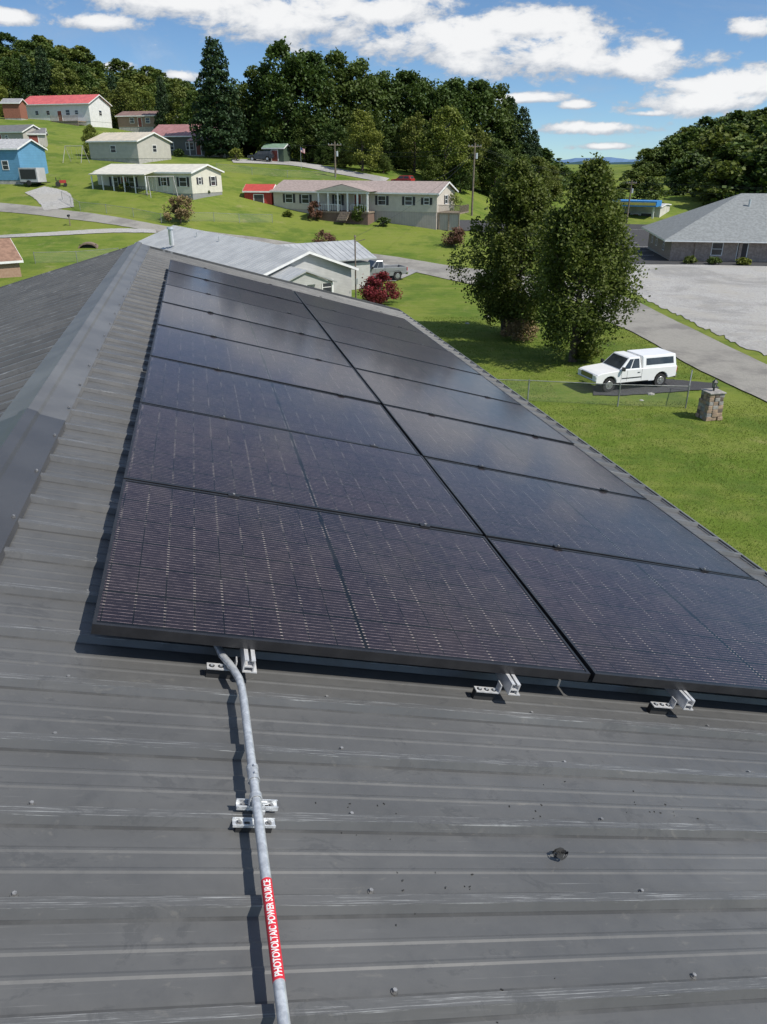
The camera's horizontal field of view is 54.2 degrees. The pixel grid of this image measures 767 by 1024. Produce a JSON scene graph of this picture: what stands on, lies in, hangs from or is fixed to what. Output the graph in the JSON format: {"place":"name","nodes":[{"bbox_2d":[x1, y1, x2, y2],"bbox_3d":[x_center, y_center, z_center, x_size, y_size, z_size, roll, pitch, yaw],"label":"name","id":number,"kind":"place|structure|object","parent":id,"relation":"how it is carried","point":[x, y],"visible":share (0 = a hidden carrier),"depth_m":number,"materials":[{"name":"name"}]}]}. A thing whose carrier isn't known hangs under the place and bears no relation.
{"place":"outdoors","nodes":[
{"label":"outdoors","id":0,"kind":"place"},
{"bbox_2d":[0,141,47,179],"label":"walls","id":1,"kind":"structure","parent":0,"point":[30,154],"depth_m":110.17,"materials":[{"name":"blue"}]},
{"bbox_2d":[0,228,155,237],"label":"path","id":2,"kind":"structure","parent":0,"point":[108,230],"depth_m":90.83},
{"bbox_2d":[0,248,766,1023],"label":"roof slope","id":3,"kind":"structure","parent":0,"point":[128,866],"depth_m":1.99,"materials":[{"name":"grey metal"}]},
{"bbox_2d":[0,408,65,564],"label":"ridge cap","id":4,"kind":"object","parent":3,"relation":"on","point":[29,441],"visible":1,"depth_m":3.38,"materials":[{"name":"metal"}]},
{"bbox_2d":[0,241,149,430],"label":"ridge cap","id":5,"kind":"object","parent":3,"relation":"on","point":[52,387],"visible":0.97,"depth_m":5.32,"materials":[{"name":"metal"}]},
{"bbox_2d":[0,245,399,310],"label":"rake trim","id":6,"kind":"structure","parent":3,"relation":"attached to","point":[199,259],"depth_m":12.54,"materials":[{"name":"grey metal"}]},
{"bbox_2d":[205,648,256,678],"bbox_3d":[-1.524,-1.436,6.448,0.150,0.108,9.364,9,22,-18],"label":"mounting rail","id":7,"kind":"object","parent":3,"relation":"on","point":[222,671],"visible":0.06,"depth_m":2.35,"materials":[{"name":"metal"}]},
{"bbox_2d":[168,260,302,303],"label":"solar panel","id":8,"kind":"object","parent":7,"relation":"on","point":[228,279],"visible":0.93,"depth_m":10.05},
{"bbox_2d":[165,271,314,319],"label":"solar panel","id":9,"kind":"object","parent":7,"relation":"attached to","point":[229,292],"visible":0.82,"depth_m":9.06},
{"bbox_2d":[162,284,330,340],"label":"solar panel","id":10,"kind":"object","parent":7,"relation":"on","point":[200,301],"visible":0.86,"depth_m":8.01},
{"bbox_2d":[157,302,351,366],"bbox_3d":[-1.225,-1.664,7.056,1.722,0.037,1.134,9,22,-18],"label":"solar panel","id":11,"kind":"object","parent":7,"relation":"on","point":[210,324],"visible":0.8,"depth_m":6.99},
{"bbox_2d":[214,646,290,1023],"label":"electrical conduit","id":12,"kind":"object","parent":3,"relation":"on","point":[257,823],"visible":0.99,"depth_m":1.80,"materials":[{"name":"metal"}]},
{"bbox_2d":[9,250,750,995],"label":"roof screws","id":13,"kind":"object","parent":3,"relation":"attached to","point":[371,890],"visible":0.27,"depth_m":1.80,"materials":[{"name":"metal"}]},
{"bbox_2d":[471,673,520,700],"bbox_3d":[-0.651,-1.295,6.737,0.150,0.108,9.364,9,22,-18],"label":"mounting rail","id":14,"kind":"object","parent":3,"relation":"on","point":[510,683],"visible":0.13,"depth_m":2.64,"materials":[{"name":"metal"}]},
{"bbox_2d":[150,324,379,403],"bbox_3d":[-0.963,-1.191,6.036,1.722,0.035,1.134,9,22,-18],"label":"solar panel","id":15,"kind":"object","parent":14,"relation":"on","point":[192,348],"visible":0.87,"depth_m":5.95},
{"bbox_2d":[140,356,419,454],"bbox_3d":[-0.704,-0.711,5.018,1.722,0.037,1.134,9,22,-18],"label":"solar panel","id":16,"kind":"object","parent":14,"relation":"on","point":[195,389],"visible":0.77,"depth_m":4.94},
{"bbox_2d":[123,402,482,535],"bbox_3d":[-0.442,-0.238,3.998,1.722,0.037,1.134,9,22,-18],"label":"solar panel","id":17,"kind":"object","parent":14,"relation":"on","point":[172,447],"visible":0.8,"depth_m":3.88,"materials":[{"name":"glass"}]},
{"bbox_2d":[91,479,589,681],"bbox_3d":[-0.182,0.241,2.981,1.722,0.037,1.134,9,22,-18],"label":"solar panel","id":18,"kind":"object","parent":14,"relation":"on","point":[182,565],"visible":1,"depth_m":2.81,"materials":[{"name":"glass"}]},
{"bbox_2d":[399,310,766,576],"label":"gutter","id":19,"kind":"object","parent":3,"relation":"attached to","point":[721,541],"visible":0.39,"depth_m":6.33,"materials":[{"name":"grey metal"}]},
{"bbox_2d":[646,688,694,714],"bbox_3d":[0.052,-1.181,6.971,0.150,0.108,9.364,9,22,-18],"label":"mounting rail","id":20,"kind":"object","parent":3,"relation":"on","point":[684,699],"visible":0.16,"depth_m":2.87,"materials":[{"name":"metal"}]},
{"bbox_2d":[294,291,422,332],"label":"solar panel","id":21,"kind":"object","parent":20,"relation":"on","point":[328,304],"visible":0.74,"depth_m":10.62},
{"bbox_2d":[304,304,446,350],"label":"solar panel","id":22,"kind":"object","parent":20,"relation":"on","point":[347,320],"visible":0.7,"depth_m":9.61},
{"bbox_2d":[317,320,480,374],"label":"solar panel","id":23,"kind":"object","parent":20,"relation":"on","point":[381,343],"visible":0.82,"depth_m":8.55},
{"bbox_2d":[333,341,520,404],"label":"solar panel","id":24,"kind":"object","parent":20,"relation":"on","point":[365,359],"visible":0.79,"depth_m":7.53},
{"bbox_2d":[0,116,766,570],"bbox_3d":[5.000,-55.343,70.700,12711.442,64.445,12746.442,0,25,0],"label":"ground","id":25,"kind":"structure","parent":0,"point":[236,212],"depth_m":69.66,"materials":[{"name":"green plant"}]},
{"bbox_2d":[0,238,23,277],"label":"brick garage","id":26,"kind":"structure","parent":25,"relation":"on","point":[11,259],"depth_m":71.00,"materials":[{"name":"brick"}]},
{"bbox_2d":[0,98,27,119],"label":"brick outbuilding","id":27,"kind":"structure","parent":25,"relation":"on","point":[14,109],"depth_m":164.62,"materials":[{"name":"brick"}]},
{"bbox_2d":[0,56,38,97],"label":"deciduous tree","id":28,"kind":"object","parent":25,"relation":"on","point":[9,70],"visible":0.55,"depth_m":203.69,"materials":[{"name":"green plant"}]},
{"bbox_2d":[0,124,46,138],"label":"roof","id":29,"kind":"structure","parent":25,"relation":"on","point":[13,131],"depth_m":136.50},
{"bbox_2d":[19,55,40,99],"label":"pine tree","id":30,"kind":"object","parent":25,"relation":"on","point":[25,65],"visible":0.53,"depth_m":204.59,"materials":[{"name":"green plant"}]},
{"bbox_2d":[18,168,50,185],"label":"cargo trailer","id":31,"kind":"object","parent":25,"relation":"on","point":[29,176],"visible":0.98,"depth_m":108.45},
{"bbox_2d":[32,45,57,95],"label":"pine tree","id":32,"kind":"object","parent":25,"relation":"on","point":[41,75],"visible":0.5,"depth_m":204.88,"materials":[{"name":"green plant"}]},
{"bbox_2d":[25,186,73,209],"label":"driveway","id":33,"kind":"structure","parent":25,"relation":"on","point":[47,198],"depth_m":103.93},
{"bbox_2d":[45,60,89,95],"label":"deciduous tree","id":34,"kind":"object","parent":25,"relation":"on","point":[71,76],"visible":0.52,"depth_m":204.14,"materials":[{"name":"green plant"}]},
{"bbox_2d":[78,121,111,127],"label":"foundation","id":35,"kind":"object","parent":25,"relation":"on","point":[100,124],"visible":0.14,"depth_m":170.32,"materials":[{"name":"white"}]},
{"bbox_2d":[26,96,111,122],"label":"walls","id":36,"kind":"structure","parent":35,"relation":"on","point":[88,112],"depth_m":169.48,"materials":[{"name":"white"}]},
{"bbox_2d":[24,94,110,105],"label":"roof","id":37,"kind":"structure","parent":36,"relation":"on","point":[60,99],"depth_m":169.73,"materials":[{"name":"red metal"}]},
{"bbox_2d":[88,170,156,194],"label":"porch","id":38,"kind":"object","parent":25,"relation":"on","point":[122,172],"visible":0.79,"depth_m":104.94,"materials":[{"name":"white wood"}]},
{"bbox_2d":[108,81,144,127],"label":"deciduous tree","id":39,"kind":"object","parent":25,"relation":"on","point":[119,95],"visible":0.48,"depth_m":182.12,"materials":[{"name":"green plant"}]},
{"bbox_2d":[85,132,171,163],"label":"tan garage","id":40,"kind":"structure","parent":25,"relation":"on","point":[136,147],"depth_m":125.92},
{"bbox_2d":[126,89,156,110],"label":"deciduous tree","id":41,"kind":"object","parent":25,"relation":"on","point":[135,105],"visible":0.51,"depth_m":178.46,"materials":[{"name":"green plant"}]},
{"bbox_2d":[153,75,172,128],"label":"pine tree","id":42,"kind":"object","parent":25,"relation":"on","point":[162,104],"visible":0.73,"depth_m":170.33,"materials":[{"name":"green plant"}]},
{"bbox_2d":[161,194,195,222],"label":"hydrangea shrub","id":43,"kind":"object","parent":25,"relation":"on","point":[181,213],"visible":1,"depth_m":94.95,"materials":[{"name":"beige plant"}]},
{"bbox_2d":[163,80,196,124],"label":"deciduous tree","id":44,"kind":"object","parent":25,"relation":"on","point":[178,92],"visible":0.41,"depth_m":170.55,"materials":[{"name":"green plant"}]},
{"bbox_2d":[168,192,221,199],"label":"foundation","id":45,"kind":"object","parent":25,"relation":"on","point":[197,196],"visible":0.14,"depth_m":105.58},
{"bbox_2d":[97,166,221,193],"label":"walls","id":46,"kind":"structure","parent":45,"relation":"on","point":[206,172],"depth_m":105.65,"materials":[{"name":"beige"}]},
{"bbox_2d":[95,164,220,171],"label":"roof","id":47,"kind":"structure","parent":46,"relation":"on","point":[175,167],"depth_m":106.65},
{"bbox_2d":[109,176,216,186],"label":"windows and doors","id":48,"kind":"structure","parent":46,"relation":"attached to","point":[182,181],"depth_m":105.57,"materials":[{"name":"black glass"}]},
{"bbox_2d":[188,36,248,157],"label":"pine tree","id":49,"kind":"object","parent":25,"relation":"on","point":[213,74],"visible":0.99,"depth_m":132.78,"materials":[{"name":"green plant"}]},
{"bbox_2d":[242,184,275,204],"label":"red shed","id":50,"kind":"structure","parent":25,"relation":"on","point":[259,193],"depth_m":111.41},
{"bbox_2d":[230,63,292,154],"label":"oak tree","id":51,"kind":"object","parent":25,"relation":"on","point":[251,72],"visible":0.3,"depth_m":139.32,"materials":[{"name":"green plant"}]},
{"bbox_2d":[242,36,333,153],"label":"oak tree","id":52,"kind":"object","parent":25,"relation":"on","point":[284,95],"visible":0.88,"depth_m":134.60,"materials":[{"name":"green plant"}]},
{"bbox_2d":[284,108,320,161],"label":"deciduous tree","id":53,"kind":"object","parent":25,"relation":"on","point":[298,156],"visible":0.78,"depth_m":136.91,"materials":[{"name":"green plant"}]},
{"bbox_2d":[269,266,336,291],"bbox_3d":[-7.103,-18.443,62.285,5.600,3.560,3.400,-16,29,-30],"label":"porch","id":54,"kind":"object","parent":25,"relation":"on","point":[298,275],"visible":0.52,"depth_m":61.02,"materials":[{"name":"metal"}]},
{"bbox_2d":[231,159,388,180],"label":"hill drive","id":55,"kind":"structure","parent":25,"relation":"on","point":[346,172],"depth_m":130.96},
{"bbox_2d":[279,48,345,161],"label":"oak tree","id":56,"kind":"object","parent":25,"relation":"on","point":[318,66],"visible":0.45,"depth_m":136.04,"materials":[{"name":"green plant"}]},
{"bbox_2d":[281,240,376,289],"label":"wing","id":57,"kind":"structure","parent":25,"relation":"on","point":[342,251],"depth_m":72.83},
{"bbox_2d":[316,117,352,161],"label":"deciduous tree","id":58,"kind":"object","parent":25,"relation":"on","point":[332,133],"visible":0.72,"depth_m":134.66,"materials":[{"name":"green plant"}]},
{"bbox_2d":[304,48,367,162],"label":"oak tree","id":59,"kind":"object","parent":25,"relation":"on","point":[337,58],"visible":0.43,"depth_m":137.59,"materials":[{"name":"green plant"}]},
{"bbox_2d":[316,183,375,224],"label":"porch","id":60,"kind":"object","parent":25,"relation":"on","point":[343,216],"visible":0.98,"depth_m":105.08,"materials":[{"name":"white wood"}]},
{"bbox_2d":[331,56,390,164],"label":"oak tree","id":61,"kind":"object","parent":25,"relation":"on","point":[375,101],"visible":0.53,"depth_m":140.03,"materials":[{"name":"green plant"}]},
{"bbox_2d":[341,109,384,170],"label":"deciduous tree","id":62,"kind":"object","parent":25,"relation":"on","point":[367,135],"visible":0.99,"depth_m":127.45,"materials":[{"name":"green plant"}]},
{"bbox_2d":[290,209,453,229],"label":"foundation","id":63,"kind":"object","parent":25,"relation":"on","point":[428,220],"visible":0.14,"depth_m":104.94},
{"bbox_2d":[273,184,454,211],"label":"walls","id":64,"kind":"structure","parent":63,"relation":"on","point":[395,202],"depth_m":106.06,"materials":[{"name":"beige"}]},
{"bbox_2d":[270,180,455,192],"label":"roof","id":65,"kind":"structure","parent":64,"relation":"on","point":[378,186],"depth_m":107.31,"materials":[{"name":"beige"}]},
{"bbox_2d":[283,194,448,205],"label":"windows and doors","id":66,"kind":"structure","parent":64,"relation":"attached to","point":[379,200],"depth_m":106.46,"materials":[{"name":"black glass"}]},
{"bbox_2d":[357,271,402,303],"bbox_3d":[-0.507,-19.383,65.463,3.831,3.101,5.388,13,28,25],"label":"burgundy shrub","id":67,"kind":"object","parent":25,"relation":"on","point":[374,292],"visible":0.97,"depth_m":64.99,"materials":[{"name":"red plant"}]},
{"bbox_2d":[0,32,766,206],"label":"forest","id":68,"kind":"object","parent":25,"relation":"on","point":[721,153],"visible":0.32,"depth_m":196.88,"materials":[{"name":"green plant"}]},
{"bbox_2d":[361,70,412,163],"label":"oak tree","id":69,"kind":"object","parent":25,"relation":"on","point":[383,76],"visible":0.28,"depth_m":144.16,"materials":[{"name":"green plant"}]},
{"bbox_2d":[375,126,403,169],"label":"deciduous tree","id":70,"kind":"object","parent":25,"relation":"on","point":[390,134],"visible":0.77,"depth_m":134.86,"materials":[{"name":"green plant"}]},
{"bbox_2d":[374,68,436,169],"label":"oak tree","id":71,"kind":"object","parent":25,"relation":"on","point":[406,81],"visible":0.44,"depth_m":144.59,"materials":[{"name":"green plant"}]},
{"bbox_2d":[394,110,430,172],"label":"deciduous tree","id":72,"kind":"object","parent":25,"relation":"on","point":[413,124],"visible":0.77,"depth_m":134.01,"materials":[{"name":"green plant"}]},
{"bbox_2d":[397,76,468,166],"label":"oak tree","id":73,"kind":"object","parent":25,"relation":"on","point":[441,91],"visible":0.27,"depth_m":145.76,"materials":[{"name":"green plant"}]},
{"bbox_2d":[420,151,446,180],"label":"deciduous tree","id":74,"kind":"object","parent":25,"relation":"on","point":[431,159],"visible":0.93,"depth_m":127.45,"materials":[{"name":"green plant"}]},
{"bbox_2d":[414,105,476,180],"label":"deciduous tree","id":75,"kind":"object","parent":25,"relation":"on","point":[437,124],"visible":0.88,"depth_m":127.00,"materials":[{"name":"green plant"}]},
{"bbox_2d":[437,204,468,230],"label":"side deck","id":76,"kind":"structure","parent":25,"relation":"on","point":[448,220],"depth_m":103.47,"materials":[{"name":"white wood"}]},
{"bbox_2d":[429,76,477,175],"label":"oak tree","id":77,"kind":"object","parent":25,"relation":"on","point":[457,89],"visible":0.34,"depth_m":148.80,"materials":[{"name":"green plant"}]},
{"bbox_2d":[445,156,478,191],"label":"deciduous tree","id":78,"kind":"object","parent":25,"relation":"on","point":[457,180],"visible":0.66,"depth_m":128.36,"materials":[{"name":"green plant"}]},
{"bbox_2d":[447,123,501,189],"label":"deciduous tree","id":79,"kind":"object","parent":25,"relation":"on","point":[483,138],"visible":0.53,"depth_m":132.62,"materials":[{"name":"green plant"}]},
{"bbox_2d":[453,77,508,172],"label":"oak tree","id":80,"kind":"object","parent":25,"relation":"on","point":[482,97],"visible":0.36,"depth_m":150.59,"materials":[{"name":"green plant"}]},
{"bbox_2d":[476,138,514,196],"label":"deciduous tree","id":81,"kind":"object","parent":25,"relation":"on","point":[498,148],"visible":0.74,"depth_m":132.92,"materials":[{"name":"green plant"}]},
{"bbox_2d":[468,82,523,179],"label":"oak tree","id":82,"kind":"object","parent":25,"relation":"on","point":[501,91],"visible":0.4,"depth_m":153.84,"materials":[{"name":"green plant"}]},
{"bbox_2d":[443,155,564,335],"bbox_3d":[8.615,-17.952,51.884,8.776,12.145,8.068,0,25,0],"label":"maple tree","id":83,"kind":"object","parent":25,"relation":"on","point":[519,194],"visible":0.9,"depth_m":50.84,"materials":[{"name":"green plant"}]},
{"bbox_2d":[500,316,539,342],"bbox_3d":[9.565,-12.827,52.847,2.882,2.012,3.480,0,25,0],"label":"garden shrub","id":84,"kind":"object","parent":25,"relation":"on","point":[516,327],"visible":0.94,"depth_m":52.14,"materials":[{"name":"green plant"}]},
{"bbox_2d":[510,106,535,172],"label":"pine tree","id":85,"kind":"object","parent":25,"relation":"on","point":[527,123],"visible":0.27,"depth_m":156.73,"materials":[{"name":"green plant"}]},
{"bbox_2d":[513,152,656,362],"bbox_3d":[12.182,-14.808,44.962,8.005,12.281,8.270,10,27,20],"label":"maple tree","id":86,"kind":"object","parent":25,"relation":"on","point":[586,222],"visible":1,"depth_m":43.47,"materials":[{"name":"green plant"}]},
{"bbox_2d":[619,199,671,218],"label":"roadside store","id":87,"kind":"structure","parent":25,"relation":"on","point":[654,208],"depth_m":145.49,"materials":[{"name":"concrete"}]},
{"bbox_2d":[592,379,718,394],"bbox_3d":[15.075,-7.135,42.223,7.470,0.002,4.029,0,25,0],"label":"truck pad","id":88,"kind":"object","parent":25,"relation":"on","point":[635,388],"visible":0.65,"depth_m":41.81,"materials":[{"name":"concrete"}]},
{"bbox_2d":[575,348,676,391],"bbox_3d":[13.595,-7.957,41.851,5.365,1.779,2.261,-8,26,-16],"label":"white pickup truck","id":89,"kind":"object","parent":88,"relation":"on","point":[657,366],"visible":0.97,"depth_m":41.23,"materials":[{"name":"paint"}]},
{"bbox_2d":[624,264,766,354],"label":"gravel lot","id":90,"kind":"structure","parent":25,"relation":"on","point":[729,302],"depth_m":70.51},
{"bbox_2d":[695,388,725,420],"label":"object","id":91,"kind":"object","parent":25,"relation":"on","point":[710,406],"visible":1,"depth_m":36.41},
{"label":"walls","id":92,"kind":"object","parent":25,"relation":"on","visible":0},
{"bbox_2d":[0,248,125,416],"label":"roof slope","id":93,"kind":"structure","parent":92,"relation":"on","point":[38,314],"depth_m":7.67,"materials":[{"name":"grey metal"}]},
{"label":"foundation","id":94,"kind":"object","parent":25,"relation":"on","visible":0},
{"bbox_2d":[267,254,351,296],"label":"walls","id":95,"kind":"structure","parent":94,"relation":"on","point":[340,274],"depth_m":65.11,"materials":[{"name":"grey"}]},
{"bbox_2d":[139,225,356,274],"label":"roof","id":96,"kind":"structure","parent":95,"relation":"on","point":[260,257],"depth_m":71.25,"materials":[{"name":"metal"}]},
{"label":"foundation","id":97,"kind":"object","parent":25,"relation":"on","visible":0},
{"bbox_2d":[164,136,244,154],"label":"walls","id":98,"kind":"structure","parent":97,"relation":"on","point":[179,142],"depth_m":141.81,"materials":[{"name":"grey"}]},
{"bbox_2d":[151,124,237,135],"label":"roof","id":99,"kind":"structure","parent":98,"relation":"on","point":[173,130],"depth_m":143.01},
{"bbox_2d":[0,203,766,400],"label":"road","id":100,"kind":"structure","parent":0,"point":[714,357],"depth_m":55.50,"materials":[{"name":"asphalt"}]},
{"bbox_2d":[0,0,766,159],"label":"sky","id":101,"kind":"structure","parent":0,"point":[612,78],"materials":[{"name":"blue"}]},
{"bbox_2d":[367,261,418,280],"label":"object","id":102,"kind":"structure","parent":0,"point":[410,271],"depth_m":82.08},
{"bbox_2d":[368,259,407,279],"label":"grey pickup truck","id":103,"kind":"object","parent":102,"relation":"on","point":[396,271],"visible":0.56,"depth_m":77.64,"materials":[{"name":"paint"}]},
{"bbox_2d":[423,316,766,568],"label":"grass","id":104,"kind":"structure","parent":0,"point":[535,369],"depth_m":36.31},
{"bbox_2d":[622,224,766,265],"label":"parking lot","id":105,"kind":"structure","parent":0,"point":[650,256],"depth_m":101.39,"materials":[{"name":"asphalt"}]},
{"bbox_2d":[648,233,766,261],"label":"walls","id":106,"kind":"structure","parent":0,"point":[681,251],"depth_m":94.21,"materials":[{"name":"grey brick"}]},
{"bbox_2d":[641,193,766,242],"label":"roof","id":107,"kind":"structure","parent":106,"relation":"on","point":[735,219],"depth_m":95.46,"materials":[{"name":"grey"}]},
{"bbox_3d":[0.934,-1.039,7.263,0.150,0.107,9.364,9,22,-18],"label":"mounting rail","id":108,"kind":"object","parent":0,"visible":0},
{"bbox_2d":[354,368,573,444],"bbox_3d":[0.671,-0.927,6.578,1.722,0.035,1.134,9,22,-18],"label":"solar panel","id":109,"kind":"object","parent":108,"relation":"on","point":[443,402],"visible":0.81,"depth_m":6.49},
{"bbox_2d":[383,405,646,498],"bbox_3d":[0.931,-0.446,5.561,1.722,0.037,1.134,9,22,-18],"label":"solar panel","id":110,"kind":"object","parent":108,"relation":"on","point":[448,439],"visible":0.77,"depth_m":5.47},
{"bbox_2d":[424,457,754,578],"bbox_3d":[1.191,0.031,4.542,1.722,0.036,1.134,9,22,-18],"label":"solar panel","id":111,"kind":"object","parent":108,"relation":"on","point":[495,504],"visible":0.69,"depth_m":4.44,"materials":[{"name":"glass"}]},
{"bbox_2d":[487,538,766,697],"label":"solar panel","id":112,"kind":"object","parent":108,"relation":"on","point":[613,620],"visible":0.88,"depth_m":3.37,"materials":[{"name":"glass"}]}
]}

